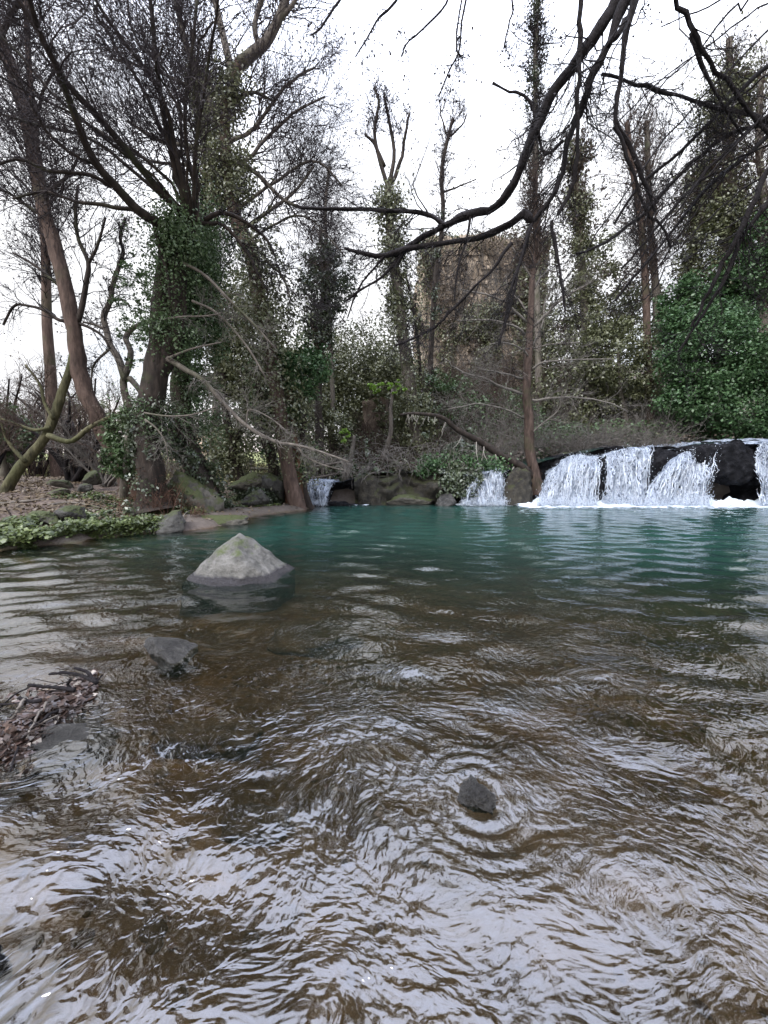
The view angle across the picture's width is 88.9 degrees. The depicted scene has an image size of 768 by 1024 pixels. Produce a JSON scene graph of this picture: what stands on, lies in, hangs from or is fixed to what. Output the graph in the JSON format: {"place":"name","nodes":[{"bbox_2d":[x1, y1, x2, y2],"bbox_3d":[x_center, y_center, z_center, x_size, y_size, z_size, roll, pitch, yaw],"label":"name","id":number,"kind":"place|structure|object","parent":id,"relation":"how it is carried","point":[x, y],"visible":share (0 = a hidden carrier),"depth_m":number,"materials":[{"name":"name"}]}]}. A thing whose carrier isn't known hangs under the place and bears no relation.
{"place":"outdoors","nodes":[
{"label":"outdoors","id":0,"kind":"place"},
{"bbox_2d":[0,366,767,1023],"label":"ground","id":1,"kind":"structure","parent":0,"point":[476,908],"depth_m":1.47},
{"bbox_2d":[0,945,12,982],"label":"stone","id":2,"kind":"object","parent":1,"relation":"on","point":[6,971],"visible":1,"depth_m":0.88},
{"bbox_2d":[0,513,42,529],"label":"leafy plant","id":3,"kind":"object","parent":1,"relation":"on","point":[12,521],"visible":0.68,"depth_m":6.35,"materials":[{"name":"green plant"}]},
{"bbox_2d":[0,395,45,476],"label":"evergreen bush","id":4,"kind":"object","parent":1,"relation":"on","point":[4,468],"visible":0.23,"depth_m":13.99,"materials":[{"name":"green plant"}]},
{"bbox_2d":[0,522,48,540],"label":"leafy plant","id":5,"kind":"object","parent":1,"relation":"on","point":[26,530],"visible":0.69,"depth_m":5.61,"materials":[{"name":"green plant"}]},
{"bbox_2d":[0,392,65,479],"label":"shrub","id":6,"kind":"object","parent":1,"relation":"on","point":[4,452],"visible":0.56,"depth_m":11.89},
{"bbox_2d":[28,510,58,524],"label":"rock","id":7,"kind":"object","parent":1,"relation":"on","point":[48,518],"visible":0.58,"depth_m":6.72,"materials":[{"name":"stone"}]},
{"bbox_2d":[15,524,73,541],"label":"leafy plant","id":8,"kind":"object","parent":1,"relation":"on","point":[51,533],"visible":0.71,"depth_m":5.71,"materials":[{"name":"green plant"}]},
{"bbox_2d":[1,0,91,476],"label":"tree","id":9,"kind":"object","parent":1,"relation":"on","point":[46,322],"visible":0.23,"depth_m":14.18,"materials":[{"name":"red plant"}]},
{"bbox_2d":[0,351,96,470],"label":"shrub","id":10,"kind":"object","parent":1,"relation":"on","point":[18,389],"visible":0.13,"depth_m":17.18,"materials":[{"name":"brown plant"}]},
{"bbox_2d":[8,394,95,476],"bbox_3d":[-13.984,-3.168,15.635,5.136,3.623,3.519,0,6,0],"label":"shrub","id":11,"kind":"object","parent":1,"relation":"on","point":[39,463],"visible":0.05,"depth_m":15.54,"materials":[{"name":"brown plant"}]},
{"bbox_2d":[0,710,123,772],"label":"mud bar","id":12,"kind":"object","parent":1,"relation":"on","point":[64,743],"visible":0.64,"depth_m":1.60,"materials":[{"name":"soil"}]},
{"bbox_2d":[1,388,124,481],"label":"shrub","id":13,"kind":"object","parent":1,"relation":"on","point":[75,473],"visible":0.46,"depth_m":12.13,"materials":[{"name":"plant"}]},
{"bbox_2d":[37,519,95,536],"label":"leafy plant","id":14,"kind":"object","parent":1,"relation":"on","point":[66,523],"visible":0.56,"depth_m":5.99,"materials":[{"name":"green plant"}]},
{"bbox_2d":[1,354,135,467],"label":"shrub","id":15,"kind":"object","parent":1,"relation":"on","point":[42,405],"visible":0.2,"depth_m":17.88,"materials":[{"name":"brown plant"}]},
{"bbox_2d":[0,346,137,492],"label":"tree","id":16,"kind":"object","parent":1,"relation":"on","point":[21,465],"visible":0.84,"depth_m":9.46,"materials":[{"name":"brown plant"}]},
{"bbox_2d":[54,505,85,520],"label":"rock","id":17,"kind":"object","parent":1,"relation":"on","point":[63,512],"visible":0.73,"depth_m":6.88,"materials":[{"name":"grey stone"}]},
{"bbox_2d":[0,0,147,495],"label":"tree","id":18,"kind":"object","parent":1,"relation":"on","point":[72,314],"visible":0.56,"depth_m":9.36,"materials":[{"name":"red plant"}]},
{"bbox_2d":[42,406,137,486],"bbox_3d":[-8.300,-1.902,11.907,3.444,2.435,2.100,0,6,0],"label":"shrub","id":19,"kind":"object","parent":1,"relation":"on","point":[108,480],"visible":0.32,"depth_m":11.62,"materials":[{"name":"plant"}]},
{"bbox_2d":[47,195,148,472],"bbox_3d":[-7.777,-4.749,11.040,2.573,7.314,1.718,0,6,0],"label":"tree","id":20,"kind":"object","parent":1,"relation":"on","point":[124,379],"visible":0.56,"depth_m":10.97,"materials":[{"name":"brown plant"}]},
{"bbox_2d":[96,406,135,499],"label":"ivy bush","id":21,"kind":"object","parent":1,"relation":"on","point":[115,443],"visible":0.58,"depth_m":9.16,"materials":[{"name":"green plant"}]},
{"bbox_2d":[0,476,241,526],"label":"leaf litter","id":22,"kind":"object","parent":1,"relation":"on","point":[26,490],"visible":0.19,"depth_m":8.93,"materials":[{"name":"plant"}]},
{"bbox_2d":[110,512,156,529],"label":"leafy plant","id":23,"kind":"object","parent":1,"relation":"on","point":[118,524],"visible":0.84,"depth_m":6.72,"materials":[{"name":"green plant"}]},
{"bbox_2d":[8,437,312,485],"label":"undergrowth","id":24,"kind":"object","parent":1,"relation":"on","point":[47,469],"visible":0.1,"depth_m":15.02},
{"bbox_2d":[108,480,219,514],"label":"undergrowth","id":25,"kind":"object","parent":1,"relation":"on","point":[160,501],"visible":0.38,"depth_m":8.01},
{"bbox_2d":[51,491,280,514],"bbox_3d":[-5.624,-0.410,10.184,4.922,0.638,3.933,2,6,20],"label":"ground cover","id":26,"kind":"object","parent":1,"relation":"on","point":[90,495],"visible":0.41,"depth_m":9.04,"materials":[{"name":"green plant"}]},
{"bbox_2d":[155,510,185,535],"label":"rock","id":27,"kind":"object","parent":1,"relation":"on","point":[173,521],"visible":0.77,"depth_m":6.98,"materials":[{"name":"grey stone"}]},
{"bbox_2d":[144,637,197,674],"bbox_3d":[-1.284,0.865,2.409,0.351,0.214,0.226,4,7,32],"label":"rock","id":28,"kind":"object","parent":1,"relation":"on","point":[169,656],"visible":1,"depth_m":2.34,"materials":[{"name":"stone"}]},
{"bbox_2d":[0,0,355,514],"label":"ivy covered tree","id":29,"kind":"object","parent":1,"relation":"on","point":[177,242],"visible":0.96,"depth_m":6.89,"materials":[{"name":"green plant"}]},
{"bbox_2d":[106,155,266,509],"bbox_3d":[-4.296,-3.538,8.929,2.842,7.512,2.893,5,8,41],"label":"ivy covered tree","id":30,"kind":"object","parent":1,"relation":"on","point":[200,471],"visible":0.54,"depth_m":8.79,"materials":[{"name":"green plant"}]},
{"bbox_2d":[167,471,223,512],"bbox_3d":[-4.262,-0.378,8.834,1.269,1.087,0.784,0,6,0],"label":"boulder","id":31,"kind":"object","parent":1,"relation":"on","point":[211,503],"visible":0.56,"depth_m":8.59,"materials":[{"name":"stone"}]},
{"bbox_2d":[144,23,260,478],"bbox_3d":[-5.856,-8.070,12.987,3.497,14.847,3.562,5,8,37],"label":"ivy covered tree","id":32,"kind":"object","parent":1,"relation":"on","point":[202,199],"visible":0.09,"depth_m":12.84,"materials":[{"name":"green plant"}]},
{"bbox_2d":[154,716,262,760],"bbox_3d":[-0.769,1.028,1.777,0.436,0.183,0.266,0,6,0],"label":"rock","id":33,"kind":"object","parent":1,"relation":"on","point":[228,738],"visible":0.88,"depth_m":1.68,"materials":[{"name":"stone"}]},
{"bbox_2d":[166,370,260,479],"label":"evergreen tree","id":34,"kind":"object","parent":1,"relation":"on","point":[220,432],"visible":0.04,"depth_m":17.32,"materials":[{"name":"green plant"}]},
{"bbox_2d":[37,0,394,509],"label":"ivy covered tree","id":35,"kind":"object","parent":1,"relation":"on","point":[292,487],"visible":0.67,"depth_m":9.99,"materials":[{"name":"green plant"}]},
{"bbox_2d":[201,515,248,527],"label":"rock","id":36,"kind":"object","parent":1,"relation":"on","point":[235,521],"visible":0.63,"depth_m":7.86,"materials":[{"name":"stone"}]},
{"bbox_2d":[179,533,295,616],"bbox_3d":[-1.532,0.656,4.201,1.080,0.852,0.980,0,6,0],"label":"boulder","id":37,"kind":"object","parent":1,"relation":"on","point":[230,573],"visible":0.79,"depth_m":3.84,"materials":[{"name":"stone"}]},
{"bbox_2d":[193,269,293,493],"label":"ivy covered tree","id":38,"kind":"object","parent":1,"relation":"on","point":[234,449],"visible":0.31,"depth_m":12.03,"materials":[{"name":"green plant"}]},
{"bbox_2d":[219,802,290,845],"bbox_3d":[-0.471,1.096,1.364,0.288,0.120,0.134,0,6,0],"label":"rock","id":39,"kind":"object","parent":1,"relation":"on","point":[250,823],"visible":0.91,"depth_m":1.33,"materials":[{"name":"stone"}]},
{"bbox_2d":[225,485,284,507],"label":"ground cover","id":40,"kind":"object","parent":1,"relation":"on","point":[239,495],"visible":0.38,"depth_m":11.03,"materials":[{"name":"green plant"}]},
{"bbox_2d":[227,471,261,492],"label":"rock","id":41,"kind":"object","parent":40,"relation":"on","point":[245,482],"visible":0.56,"depth_m":11.24,"materials":[{"name":"stone"}]},
{"bbox_2d":[241,489,269,506],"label":"rock","id":42,"kind":"object","parent":1,"relation":"on","point":[257,497],"visible":0.89,"depth_m":10.44,"materials":[{"name":"grey stone"}]},
{"bbox_2d":[261,473,284,502],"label":"rock","id":43,"kind":"object","parent":1,"relation":"on","point":[275,482],"visible":0.56,"depth_m":10.93,"materials":[{"name":"grey stone"}]},
{"bbox_2d":[233,334,334,509],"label":"tree","id":44,"kind":"object","parent":1,"relation":"on","point":[311,358],"visible":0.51,"depth_m":11.06,"materials":[{"name":"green plant"}]},
{"bbox_2d":[237,342,375,470],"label":"evergreen tree","id":45,"kind":"object","parent":1,"relation":"on","point":[342,420],"visible":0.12,"depth_m":16.70,"materials":[{"name":"green plant"}]},
{"bbox_2d":[266,617,361,659],"bbox_3d":[-0.527,1.009,3.073,0.708,0.298,0.540,0,6,0],"label":"rock","id":46,"kind":"object","parent":1,"relation":"on","point":[316,639],"visible":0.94,"depth_m":2.95,"materials":[{"name":"stone"}]},
{"bbox_2d":[234,329,402,444],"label":"evergreen tree","id":47,"kind":"object","parent":1,"relation":"on","point":[336,347],"visible":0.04,"depth_m":23.55,"materials":[{"name":"green plant"}]},
{"bbox_2d":[307,477,338,505],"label":"waterfall","id":48,"kind":"structure","parent":1,"relation":"on","point":[321,499],"depth_m":12.22,"materials":[{"name":"liquid"}]},
{"bbox_2d":[289,210,364,483],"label":"ivy covered tree","id":49,"kind":"object","parent":1,"relation":"on","point":[326,338],"visible":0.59,"depth_m":14.14,"materials":[{"name":"green plant"}]},
{"bbox_2d":[296,126,359,458],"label":"tree","id":50,"kind":"object","parent":1,"relation":"on","point":[332,390],"visible":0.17,"depth_m":16.78,"materials":[{"name":"green plant"}]},
{"bbox_2d":[307,478,353,500],"bbox_3d":[-1.800,-0.505,13.953,1.800,1.484,2.946,0,6,0],"label":"rock ledge","id":51,"kind":"object","parent":1,"relation":"on","point":[347,483],"visible":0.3,"depth_m":13.10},
{"bbox_2d":[339,428,355,480],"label":"tree","id":52,"kind":"object","parent":1,"relation":"on","point":[352,448],"visible":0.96,"depth_m":13.78,"materials":[{"name":"grey plant"}]},
{"bbox_2d":[301,308,402,452],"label":"evergreen tree","id":53,"kind":"object","parent":1,"relation":"on","point":[343,383],"visible":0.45,"depth_m":18.90,"materials":[{"name":"green plant"}]},
{"bbox_2d":[358,474,387,505],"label":"rock","id":54,"kind":"object","parent":1,"relation":"on","point":[369,494],"visible":0.55,"depth_m":12.45,"materials":[{"name":"stone"}]},
{"bbox_2d":[362,381,393,444],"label":"tree trunk","id":55,"kind":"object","parent":1,"relation":"on","point":[380,404],"depth_m":18.05,"materials":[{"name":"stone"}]},
{"bbox_2d":[0,613,767,1023],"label":"pebbles","id":56,"kind":"object","parent":1,"relation":"on","point":[152,933],"visible":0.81,"depth_m":1.08,"materials":[{"name":"stone"}]},
{"bbox_2d":[367,379,407,474],"bbox_3d":[0.163,-3.204,15.001,1.599,3.866,1.738,0,6,0],"label":"lime shrub","id":57,"kind":"object","parent":1,"relation":"on","point":[390,431],"visible":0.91,"depth_m":15.11,"materials":[{"name":"brown plant"}]},
{"bbox_2d":[17,599,767,1018],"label":"sunken leaves","id":58,"kind":"object","parent":1,"relation":"on","point":[523,961],"visible":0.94,"depth_m":1.24,"materials":[{"name":"brown plant"}]},
{"bbox_2d":[345,62,446,472],"bbox_3d":[0.490,-8.777,15.276,4.123,15.052,2.582,0,6,0],"label":"ivy covered tree","id":59,"kind":"object","parent":1,"relation":"on","point":[409,401],"visible":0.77,"depth_m":14.91,"materials":[{"name":"green plant"}]},
{"bbox_2d":[307,388,484,478],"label":"undergrowth","id":60,"kind":"object","parent":1,"relation":"on","point":[368,435],"visible":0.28,"depth_m":16.30,"materials":[{"name":"plant"}]},
{"bbox_2d":[349,338,451,418],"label":"evergreen tree","id":61,"kind":"object","parent":1,"relation":"on","point":[373,360],"visible":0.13,"depth_m":19.57,"materials":[{"name":"green plant"}]},
{"bbox_2d":[386,494,434,505],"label":"rock","id":62,"kind":"object","parent":1,"relation":"on","point":[404,499],"visible":0.55,"depth_m":12.48,"materials":[{"name":"stone"}]},
{"bbox_2d":[354,468,475,504],"bbox_3d":[1.025,-0.621,13.642,3.950,1.780,2.939,0,6,0],"label":"rock ledge","id":63,"kind":"object","parent":1,"relation":"on","point":[394,485],"visible":0.33,"depth_m":12.64,"materials":[{"name":"stone"}]},
{"bbox_2d":[333,433,491,486],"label":"undergrowth","id":64,"kind":"object","parent":63,"relation":"on","point":[396,461],"visible":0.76,"depth_m":12.73,"materials":[{"name":"plant"}]},
{"bbox_2d":[365,427,484,498],"bbox_3d":[1.250,-1.709,13.052,3.810,2.446,2.357,0,6,0],"label":"ivy curtain","id":65,"kind":"object","parent":63,"relation":"on","point":[453,476],"visible":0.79,"depth_m":12.36,"materials":[{"name":"green plant"}]},
{"bbox_2d":[410,445,512,480],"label":"ground cover","id":66,"kind":"object","parent":63,"relation":"on","point":[489,466],"visible":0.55,"depth_m":12.60,"materials":[{"name":"green plant"}]},
{"bbox_2d":[417,69,487,412],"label":"ivy covered tree","id":67,"kind":"object","parent":1,"relation":"on","point":[448,133],"visible":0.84,"depth_m":18.38,"materials":[{"name":"green plant"}]},
{"bbox_2d":[399,369,510,437],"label":"evergreen tree","id":68,"kind":"object","parent":1,"relation":"on","point":[446,387],"visible":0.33,"depth_m":18.25,"materials":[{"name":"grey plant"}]},
{"bbox_2d":[459,469,508,505],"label":"waterfall","id":69,"kind":"structure","parent":1,"relation":"on","point":[485,492],"depth_m":12.22,"materials":[{"name":"liquid"}]},
{"bbox_2d":[408,219,566,388],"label":"stone tower","id":70,"kind":"structure","parent":1,"relation":"on","point":[471,346],"depth_m":23.56,"materials":[{"name":"brown stone"}]},
{"bbox_2d":[279,368,742,484],"bbox_3d":[4.500,-4.628,18.762,17.115,6.779,9.825,0,6,0],"label":"ground cover","id":71,"kind":"object","parent":1,"relation":"on","point":[547,428],"visible":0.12,"depth_m":15.84,"materials":[{"name":"brown plant"}]},
{"bbox_2d":[480,681,546,710],"bbox_3d":[0.732,1.055,2.237,0.358,0.108,0.323,0,6,0],"label":"rock","id":72,"kind":"object","parent":1,"relation":"on","point":[502,696],"visible":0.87,"depth_m":2.17,"materials":[{"name":"stone"}]},
{"bbox_2d":[503,467,532,505],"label":"boulder","id":73,"kind":"object","parent":1,"relation":"on","point":[518,489],"visible":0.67,"depth_m":12.20,"materials":[{"name":"stone"}]},
{"bbox_2d":[400,126,651,494],"bbox_3d":[4.292,-6.009,12.337,7.626,10.990,2.998,0,6,0],"label":"tree","id":74,"kind":"object","parent":1,"relation":"on","point":[532,466],"visible":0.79,"depth_m":12.30,"materials":[{"name":"brown plant"}]},
{"bbox_2d":[387,334,670,441],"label":"undergrowth","id":75,"kind":"object","parent":1,"relation":"on","point":[497,389],"visible":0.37,"depth_m":19.31,"materials":[{"name":"plant"}]},
{"bbox_2d":[300,0,767,398],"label":"overhanging tree","id":76,"kind":"object","parent":1,"relation":"on","point":[615,11],"visible":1,"depth_m":4.89,"materials":[{"name":"brown plant"}]},
{"bbox_2d":[294,0,534,124],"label":"hanging branch","id":77,"kind":"object","parent":76,"relation":"hanging from","point":[457,68],"visible":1,"depth_m":3.82,"materials":[{"name":"brown plant"}]},
{"bbox_2d":[309,381,758,478],"bbox_3d":[5.503,-4.378,19.042,17.155,6.258,9.358,0,6,0],"label":"ground cover","id":78,"kind":"object","parent":1,"relation":"on","point":[373,432],"visible":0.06,"depth_m":16.93,"materials":[{"name":"green plant"}]},
{"bbox_2d":[328,373,739,481],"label":"leaf litter","id":79,"kind":"object","parent":1,"relation":"on","point":[540,450],"visible":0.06,"depth_m":14.68,"materials":[{"name":"plant"}]},
{"bbox_2d":[506,0,567,419],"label":"ivy covered tree","id":80,"kind":"object","parent":1,"relation":"on","point":[537,14],"visible":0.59,"depth_m":17.00,"materials":[{"name":"green plant"}]},
{"bbox_2d":[534,453,603,506],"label":"waterfall","id":81,"kind":"structure","parent":1,"relation":"on","point":[568,495],"depth_m":11.96,"materials":[{"name":"liquid"}]},
{"bbox_2d":[533,123,627,433],"bbox_3d":[8.914,-10.256,18.289,4.214,13.565,3.489,3,7,24],"label":"ivy covered tree","id":82,"kind":"object","parent":1,"relation":"on","point":[583,237],"visible":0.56,"depth_m":17.55,"materials":[{"name":"green plant"}]},
{"bbox_2d":[429,375,731,470],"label":"undergrowth","id":83,"kind":"object","parent":1,"relation":"on","point":[502,436],"visible":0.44,"depth_m":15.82,"materials":[{"name":"plant"}]},
{"bbox_2d":[531,343,649,434],"bbox_3d":[9.438,-5.444,18.663,5.836,5.078,4.132,0,6,0],"label":"bush","id":84,"kind":"object","parent":1,"relation":"on","point":[585,405],"visible":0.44,"depth_m":17.96,"materials":[{"name":"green plant"}]},
{"bbox_2d":[522,253,670,394],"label":"evergreen tree","id":85,"kind":"object","parent":1,"relation":"on","point":[564,327],"visible":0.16,"depth_m":22.13,"materials":[{"name":"green plant"}]},
{"bbox_2d":[595,455,605,500],"bbox_3d":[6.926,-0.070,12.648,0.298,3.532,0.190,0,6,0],"label":"boulder","id":86,"kind":"object","parent":1,"relation":"on","point":[602,480],"visible":0.29,"depth_m":12.47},
{"bbox_2d":[558,310,670,422],"bbox_3d":[10.649,-5.896,17.449,4.993,5.906,3.657,-3,7,-27],"label":"evergreen bush","id":87,"kind":"object","parent":1,"relation":"on","point":[638,360],"visible":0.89,"depth_m":16.98,"materials":[{"name":"green plant"}]},
{"bbox_2d":[586,44,702,431],"bbox_3d":[11.743,-11.009,17.407,4.584,15.154,5.098,0,6,0],"label":"tree","id":88,"kind":"object","parent":1,"relation":"on","point":[654,282],"visible":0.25,"depth_m":16.98,"materials":[{"name":"brown plant"}]},
{"bbox_2d":[581,54,711,431],"bbox_3d":[11.013,-10.560,17.096,4.397,15.057,4.188,-3,7,-25],"label":"tree","id":89,"kind":"object","parent":1,"relation":"on","point":[646,311],"visible":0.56,"depth_m":16.62,"materials":[{"name":"brown plant"}]},
{"bbox_2d":[531,439,767,501],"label":"rock ledge","id":90,"kind":"object","parent":1,"relation":"on","point":[750,489],"visible":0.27,"depth_m":12.91,"materials":[{"name":"stone"}]},
{"bbox_2d":[648,447,685,478],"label":"boulder","id":91,"kind":"object","parent":90,"relation":"on","point":[659,457],"visible":0.31,"depth_m":12.69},
{"bbox_2d":[673,441,755,485],"bbox_3d":[10.682,-1.555,12.669,2.429,1.417,1.045,0,6,0],"label":"boulder","id":92,"kind":"object","parent":90,"relation":"on","point":[735,462],"visible":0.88,"depth_m":12.27,"materials":[{"name":"stone"}]},
{"bbox_2d":[593,279,707,398],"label":"evergreen tree","id":93,"kind":"object","parent":1,"relation":"on","point":[635,307],"visible":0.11,"depth_m":20.05,"materials":[{"name":"green plant"}]},
{"bbox_2d":[639,446,719,506],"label":"waterfall","id":94,"kind":"structure","parent":1,"relation":"on","point":[659,497],"depth_m":11.99,"materials":[{"name":"liquid"}]},
{"bbox_2d":[655,125,728,441],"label":"ivy covered tree","id":95,"kind":"object","parent":1,"relation":"on","point":[679,274],"visible":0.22,"depth_m":16.65,"materials":[{"name":"green plant"}]},
{"bbox_2d":[641,268,767,441],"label":"bush","id":96,"kind":"object","parent":1,"relation":"on","point":[733,379],"visible":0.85,"depth_m":13.90,"materials":[{"name":"green plant"}]},
{"bbox_2d":[664,0,767,418],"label":"ivy covered tree","id":97,"kind":"object","parent":1,"relation":"on","point":[724,223],"visible":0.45,"depth_m":15.29,"materials":[{"name":"green plant"}]},
{"bbox_2d":[693,22,767,340],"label":"tree","id":98,"kind":"object","parent":1,"relation":"on","point":[760,170],"visible":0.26,"depth_m":14.59,"materials":[{"name":"green plant"}]},
{"bbox_2d":[705,206,767,438],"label":"evergreen tree","id":99,"kind":"object","parent":1,"relation":"on","point":[737,285],"visible":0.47,"depth_m":14.68,"materials":[{"name":"green plant"}]},
{"bbox_2d":[0,504,767,845],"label":"water","id":100,"kind":"structure","parent":0,"point":[722,538],"depth_m":6.71,"materials":[{"name":"liquid"}]},
{"bbox_2d":[0,658,101,804],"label":"pile","id":101,"kind":"object","parent":100,"relation":"on","point":[27,763],"depth_m":1.71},
{"bbox_2d":[0,514,163,551],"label":"ground cover","id":102,"kind":"object","parent":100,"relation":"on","point":[111,529],"visible":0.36,"depth_m":6.54,"materials":[{"name":"green plant"}]},
{"bbox_2d":[457,774,497,814],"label":"stone","id":103,"kind":"object","parent":100,"relation":"on","point":[475,796],"visible":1,"depth_m":1.29,"materials":[{"name":"stone"}]},
{"bbox_2d":[598,444,654,505],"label":"waterfall","id":104,"kind":"structure","parent":100,"relation":"on","point":[635,495],"depth_m":12.24,"materials":[{"name":"liquid"}]},
{"bbox_2d":[515,496,767,508],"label":"foam","id":105,"kind":"object","parent":100,"relation":"on","point":[728,501],"visible":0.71,"depth_m":12.02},
{"bbox_2d":[754,439,767,505],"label":"waterfall","id":106,"kind":"structure","parent":100,"relation":"on","point":[762,470],"depth_m":12.15,"materials":[{"name":"liquid"}]},
{"bbox_2d":[0,0,767,453],"label":"sky","id":107,"kind":"structure","parent":0,"point":[432,43],"materials":[{"name":"white"}]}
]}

